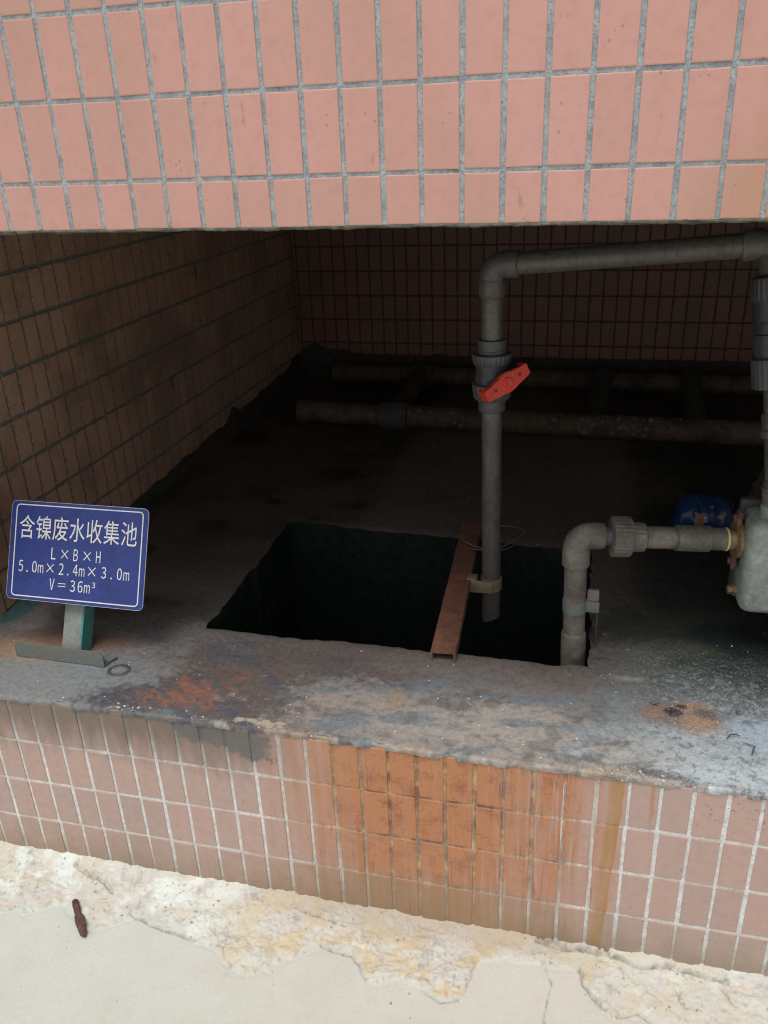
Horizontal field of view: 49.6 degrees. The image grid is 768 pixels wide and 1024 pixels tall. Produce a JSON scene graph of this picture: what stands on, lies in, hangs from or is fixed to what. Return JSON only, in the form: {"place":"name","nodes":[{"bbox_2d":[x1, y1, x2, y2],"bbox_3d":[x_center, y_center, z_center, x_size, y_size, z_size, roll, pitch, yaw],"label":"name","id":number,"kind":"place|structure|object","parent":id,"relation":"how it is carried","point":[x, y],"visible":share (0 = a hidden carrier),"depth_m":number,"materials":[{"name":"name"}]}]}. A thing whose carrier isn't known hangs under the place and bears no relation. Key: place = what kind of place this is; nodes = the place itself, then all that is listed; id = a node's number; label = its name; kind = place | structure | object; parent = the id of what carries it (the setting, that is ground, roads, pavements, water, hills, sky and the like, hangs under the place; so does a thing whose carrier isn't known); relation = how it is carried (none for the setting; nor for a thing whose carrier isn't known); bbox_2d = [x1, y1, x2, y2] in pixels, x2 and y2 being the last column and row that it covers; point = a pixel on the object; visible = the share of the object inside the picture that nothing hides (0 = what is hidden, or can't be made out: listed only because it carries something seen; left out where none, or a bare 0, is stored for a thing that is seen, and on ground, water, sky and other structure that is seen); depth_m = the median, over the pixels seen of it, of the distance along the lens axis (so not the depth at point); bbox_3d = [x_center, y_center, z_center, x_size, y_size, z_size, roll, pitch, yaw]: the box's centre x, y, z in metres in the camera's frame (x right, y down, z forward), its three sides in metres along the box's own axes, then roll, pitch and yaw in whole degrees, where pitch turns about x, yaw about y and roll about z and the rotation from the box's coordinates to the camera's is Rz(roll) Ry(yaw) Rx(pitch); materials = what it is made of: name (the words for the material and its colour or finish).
{"place":"outdoors","nodes":[
{"label":"outdoors","id":0,"kind":"place"},
{"bbox_2d":[0,379,767,799],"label":"floor","id":1,"kind":"structure","parent":0,"point":[682,639],"depth_m":1.75,"materials":[{"name":"concrete"}]},
{"bbox_2d":[6,500,149,666],"bbox_3d":[-0.614,0.146,1.678,0.308,0.309,0.149,4,25,13],"label":"sign","id":2,"kind":"object","parent":1,"relation":"on","point":[81,561],"visible":1,"depth_m":1.66,"materials":[{"name":"blue metal"}]},
{"bbox_2d":[107,664,130,675],"bbox_3d":[-0.525,0.313,1.645,0.046,0.002,0.040,4,25,13],"label":"rubber ring","id":3,"kind":"object","parent":1,"relation":"on","point":[109,672],"visible":1,"depth_m":1.64,"materials":[{"name":"grey rubber"}]},
{"bbox_2d":[16,634,732,781],"bbox_3d":[-0.015,0.307,1.613,1.597,0.007,0.421,4,25,13],"label":"ledge grit","id":4,"kind":"object","parent":1,"relation":"on","point":[600,769],"visible":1,"depth_m":1.50,"materials":[{"name":"grey gravel"}]},
{"bbox_2d":[430,521,501,660],"bbox_3d":[0.207,0.163,1.892,0.121,0.033,0.605,3,25,11],"label":"channel bar","id":5,"kind":"object","parent":1,"relation":"on","point":[463,581],"visible":0.94,"depth_m":1.85,"materials":[{"name":"metal"}]},
{"bbox_2d":[460,525,524,550],"bbox_3d":[0.268,0.059,2.054,0.146,0.033,0.168,15,30,34],"label":"tie wire","id":6,"kind":"object","parent":5,"relation":"on","point":[480,549],"visible":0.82,"depth_m":2.01,"materials":[{"name":"black metal"}]},
{"bbox_2d":[472,233,742,621],"bbox_3d":[0.405,-0.102,1.664,0.496,0.869,0.122,9,27,24],"label":"return pipe","id":7,"kind":"object","parent":5,"relation":"attached to","point":[496,382],"visible":1,"depth_m":1.63,"materials":[{"name":"grey plastic"}]},
{"bbox_2d":[289,222,767,378],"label":"back wall","id":8,"kind":"structure","parent":1,"relation":"on","point":[392,296],"depth_m":3.36,"materials":[{"name":"pink tile"}]},
{"bbox_2d":[296,363,763,446],"bbox_3d":[1.115,-0.383,2.912,2.882,0.130,0.681,4,25,13],"label":"old pipework","id":9,"kind":"object","parent":1,"relation":"on","point":[691,384],"visible":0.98,"depth_m":2.92,"materials":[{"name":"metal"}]},
{"bbox_2d":[669,493,736,527],"bbox_3d":[0.822,0.007,2.069,0.204,0.105,0.106,4,25,13],"label":"plastic pouch","id":10,"kind":"object","parent":1,"relation":"on","point":[709,510],"visible":0.57,"depth_m":2.04,"materials":[{"name":"blue plastic"}]},
{"bbox_2d":[726,470,767,612],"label":"pump","id":11,"kind":"object","parent":1,"relation":"on","point":[747,582],"visible":0.93,"depth_m":1.53,"materials":[{"name":"metal"}]},
{"bbox_2d":[560,516,737,665],"bbox_3d":[0.507,0.188,1.623,0.327,0.392,0.078,-1,24,4],"label":"suction pipe","id":12,"kind":"object","parent":11,"relation":"attached to","point":[622,536],"visible":0.95,"depth_m":1.55,"materials":[{"name":"plastic"}]},
{"bbox_2d":[742,228,767,506],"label":"delivery pipe","id":13,"kind":"object","parent":11,"relation":"attached to","point":[755,244],"visible":1,"depth_m":1.43,"materials":[{"name":"grey plastic"}]},
{"bbox_2d":[0,841,767,1023],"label":"ground","id":14,"kind":"structure","parent":0,"point":[144,970],"depth_m":1.49,"materials":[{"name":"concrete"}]},
{"bbox_2d":[72,899,86,936],"bbox_3d":[-0.585,0.780,1.595,0.018,0.018,0.092,-14,27,-24],"label":"rusty bolt","id":15,"kind":"object","parent":14,"relation":"on","point":[80,921],"visible":1,"depth_m":1.58,"materials":[{"name":"brown metal"}]},
{"bbox_2d":[0,230,313,615],"bbox_3d":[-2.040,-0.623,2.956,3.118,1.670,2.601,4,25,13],"label":"side wall","id":16,"kind":"structure","parent":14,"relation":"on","point":[139,370],"depth_m":2.33,"materials":[{"name":"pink tile"}]},
{"bbox_2d":[0,0,767,234],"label":"wall","id":17,"kind":"structure","parent":16,"relation":"attached to","point":[127,116],"depth_m":1.01,"materials":[{"name":"pink tile"}]},
{"bbox_2d":[0,700,767,976],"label":"parapet wall","id":18,"kind":"structure","parent":14,"relation":"on","point":[679,875],"depth_m":1.49,"materials":[{"name":"pink tile"}]},
{"bbox_2d":[206,522,591,666],"bbox_3d":[0.103,0.984,2.302,0.817,1.806,0.563,4,25,13],"label":"pit opening","id":19,"kind":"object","parent":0,"point":[310,581],"depth_m":2.23,"materials":[{"name":"concrete"}]}
]}

